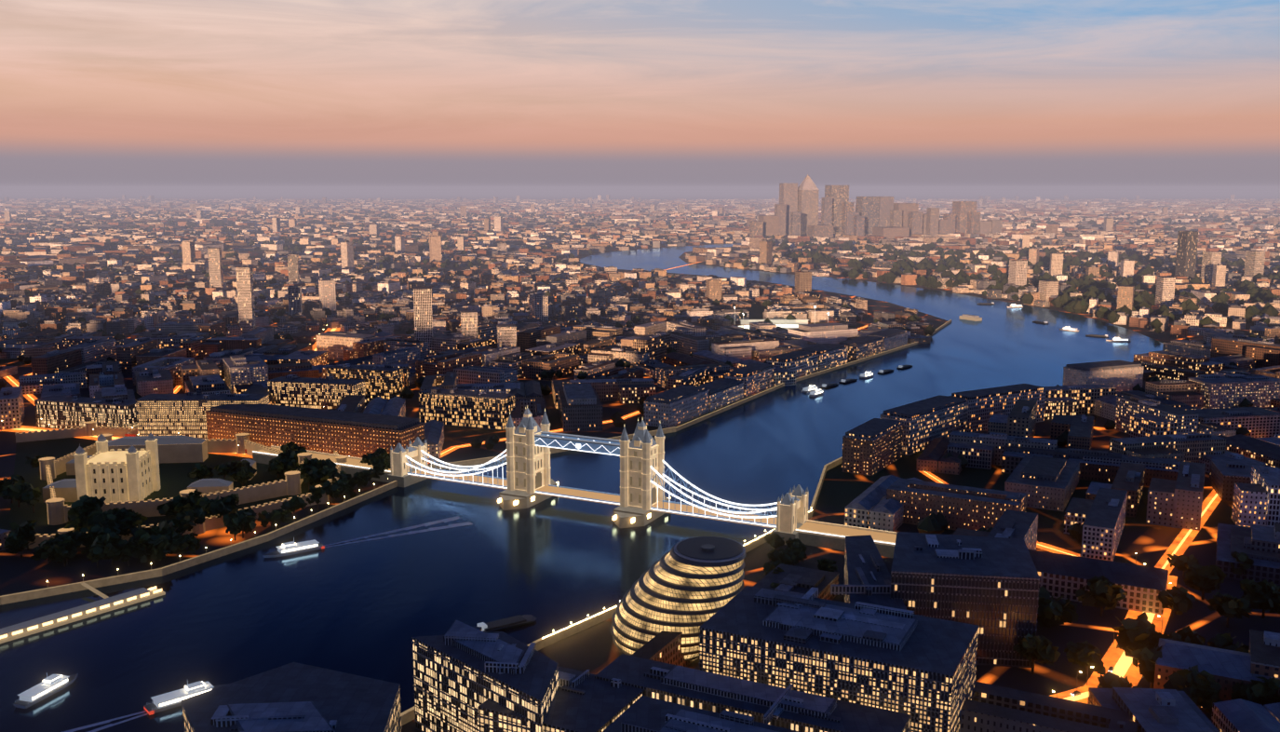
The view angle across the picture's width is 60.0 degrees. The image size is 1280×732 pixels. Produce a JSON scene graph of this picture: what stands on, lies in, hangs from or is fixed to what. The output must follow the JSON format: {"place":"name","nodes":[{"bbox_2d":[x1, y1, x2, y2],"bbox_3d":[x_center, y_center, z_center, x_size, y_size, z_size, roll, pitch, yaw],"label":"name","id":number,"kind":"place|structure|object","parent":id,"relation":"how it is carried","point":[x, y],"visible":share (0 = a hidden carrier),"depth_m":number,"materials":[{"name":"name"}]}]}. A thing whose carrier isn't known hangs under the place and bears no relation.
{"place":"outdoors","nodes":[
{"label":"outdoors","id":0,"kind":"place"},
{"bbox_2d":[0,261,1221,702],"bbox_3d":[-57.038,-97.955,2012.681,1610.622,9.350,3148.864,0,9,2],"label":"lit streets","id":1,"kind":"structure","parent":0,"point":[1115,660],"depth_m":697.81,"materials":[{"name":"orange"}]},
{"bbox_2d":[0,190,1279,731],"bbox_3d":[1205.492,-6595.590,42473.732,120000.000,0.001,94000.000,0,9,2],"label":"ground","id":2,"kind":"structure","parent":0,"point":[594,649],"depth_m":826.68,"materials":[{"name":"grey"}]},
{"bbox_2d":[6,420,347,548],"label":"tower of london","id":3,"kind":"structure","parent":2,"relation":"on","point":[145,476],"depth_m":830.77,"materials":[{"name":"white stone"}]},
{"bbox_2d":[205,403,424,463],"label":"long building","id":4,"kind":"structure","parent":2,"relation":"on","point":[346,433],"depth_m":942.14,"materials":[{"name":"brown brick"}]},
{"bbox_2d":[252,406,896,557],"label":"bascule bridge","id":5,"kind":"structure","parent":2,"relation":"on","point":[641,499],"depth_m":777.59,"materials":[{"name":"stone"}]},
{"bbox_2d":[0,242,1163,731],"bbox_3d":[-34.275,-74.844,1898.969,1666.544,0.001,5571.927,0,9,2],"label":"river thames","id":6,"kind":"structure","parent":2,"relation":"on","point":[372,608],"depth_m":696.40,"materials":[{"name":"blue liquid"}]},
{"bbox_2d":[13,673,78,708],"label":"tour boat","id":7,"kind":"object","parent":6,"relation":"on","point":[48,686],"visible":1,"depth_m":501.13,"materials":[{"name":"white"}]},
{"bbox_2d":[62,680,229,731],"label":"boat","id":8,"kind":"object","parent":6,"relation":"on","point":[171,699],"visible":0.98,"depth_m":490.38,"materials":[{"name":"white"}]},
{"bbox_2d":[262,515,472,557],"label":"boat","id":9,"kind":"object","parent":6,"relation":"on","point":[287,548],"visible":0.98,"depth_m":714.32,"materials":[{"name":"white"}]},
{"bbox_2d":[476,614,536,632],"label":"barge","id":10,"kind":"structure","parent":6,"relation":"on","point":[505,623],"depth_m":581.06,"materials":[{"name":"black metal"}]},
{"bbox_2d":[801,384,818,392],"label":"boat","id":11,"kind":"object","parent":6,"relation":"on","point":[810,388],"visible":0.96,"depth_m":1250.32,"materials":[{"name":"white"}]},
{"bbox_2d":[808,388,823,396],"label":"river cruiser","id":12,"kind":"object","parent":6,"relation":"on","point":[817,392],"depth_m":1227.57,"materials":[{"name":"white"}]},
{"bbox_2d":[820,382,838,388],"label":"boat","id":13,"kind":"object","parent":6,"relation":"on","point":[828,385],"visible":0.94,"depth_m":1280.33,"materials":[{"name":"black"}]},
{"bbox_2d":[838,377,857,383],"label":"boat","id":14,"kind":"object","parent":6,"relation":"on","point":[845,381],"visible":0.94,"depth_m":1311.30,"materials":[{"name":"black metal"}]},
{"bbox_2d":[858,370,874,378],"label":"boat","id":15,"kind":"object","parent":6,"relation":"on","point":[867,374],"visible":1,"depth_m":1344.25,"materials":[{"name":"white"}]},
{"bbox_2d":[877,368,894,374],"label":"boat","id":16,"kind":"object","parent":6,"relation":"on","point":[884,370],"visible":0.94,"depth_m":1377.91,"materials":[{"name":"black"}]},
{"bbox_2d":[896,363,912,368],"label":"boat","id":17,"kind":"object","parent":6,"relation":"on","point":[903,366],"visible":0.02,"depth_m":1413.36,"materials":[{"name":"black"}]},
{"bbox_2d":[976,302,995,304],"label":"barge","id":18,"kind":"object","parent":6,"relation":"on","point":[986,303],"depth_m":2187.14,"materials":[{"name":"black"}]},
{"bbox_2d":[1007,303,1023,307],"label":"boat","id":19,"kind":"object","parent":6,"relation":"on","point":[1015,305],"depth_m":2133.67,"materials":[{"name":"white"}]},
{"bbox_2d":[1032,320,1048,323],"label":"barge","id":20,"kind":"object","parent":6,"relation":"on","point":[1043,322],"depth_m":1885.47,"materials":[{"name":"black"}]},
{"bbox_2d":[1059,324,1078,331],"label":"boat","id":21,"kind":"object","parent":6,"relation":"on","point":[1067,328],"depth_m":1783.19,"materials":[{"name":"white"}]},
{"bbox_2d":[1085,334,1108,336],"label":"barge","id":22,"kind":"object","parent":6,"relation":"on","point":[1098,335],"depth_m":1714.23,"materials":[{"name":"black metal"}]},
{"bbox_2d":[1105,336,1130,341],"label":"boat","id":23,"kind":"object","parent":6,"relation":"on","point":[1116,339],"depth_m":1659.10,"materials":[{"name":"white"}]},
{"bbox_2d":[0,313,1167,725],"bbox_3d":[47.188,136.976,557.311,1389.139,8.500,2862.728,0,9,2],"label":"riverside walls","id":24,"kind":"structure","parent":2,"relation":"on","point":[106,602],"depth_m":643.90,"materials":[{"name":"white stone"}]},
{"bbox_2d":[181,531,1039,731],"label":"office buildings","id":25,"kind":"structure","parent":2,"relation":"on","point":[922,632],"depth_m":441.23,"materials":[{"name":"grey glass"}]},
{"bbox_2d":[0,194,1279,731],"bbox_3d":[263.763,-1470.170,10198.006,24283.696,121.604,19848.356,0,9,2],"label":"city buildings","id":26,"kind":"structure","parent":2,"relation":"on","point":[1182,418],"depth_m":1602.57,"materials":[{"name":"grey concrete"}]},
{"bbox_2d":[0,441,1279,714],"bbox_3d":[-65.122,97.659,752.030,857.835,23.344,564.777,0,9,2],"label":"trees","id":27,"kind":"object","parent":2,"relation":"on","point":[97,531],"visible":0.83,"depth_m":668.78,"materials":[{"name":"green plant"}]},
{"bbox_2d":[0,211,1279,549],"bbox_3d":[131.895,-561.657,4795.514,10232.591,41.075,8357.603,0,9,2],"label":"trees","id":28,"kind":"object","parent":2,"relation":"on","point":[935,522],"visible":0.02,"depth_m":2746.18,"materials":[{"name":"green plant"}]},
{"bbox_2d":[34,230,1265,439],"bbox_3d":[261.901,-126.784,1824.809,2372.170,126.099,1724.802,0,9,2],"label":"buildings","id":29,"kind":"structure","parent":2,"relation":"on","point":[187,413],"depth_m":1127.01,"materials":[{"name":"beige glass"}]},
{"bbox_2d":[609,536,745,660],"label":"city hall","id":30,"kind":"structure","parent":2,"relation":"on","point":[688,587],"depth_m":538.73,"materials":[{"name":"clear glass"}]},
{"bbox_2d":[749,174,1002,239],"bbox_3d":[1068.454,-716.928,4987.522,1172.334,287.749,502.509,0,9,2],"label":"skyscraper cluster","id":31,"kind":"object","parent":2,"relation":"on","point":[796,210],"depth_m":4953.02,"materials":[{"name":"grey glass"}]},
{"bbox_2d":[643,328,1144,475],"bbox_3d":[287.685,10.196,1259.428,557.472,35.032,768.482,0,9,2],"label":"riverside buildings","id":32,"kind":"structure","parent":2,"relation":"on","point":[874,446],"depth_m":1074.46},
{"bbox_2d":[0,0,1279,190],"label":"sky","id":33,"kind":"structure","parent":0,"point":[96,95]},
{"bbox_2d":[734,306,828,329],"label":"floodlit sports ground","id":34,"kind":"structure","parent":0,"point":[787,324],"depth_m":1868.37,"materials":[{"name":"white"}]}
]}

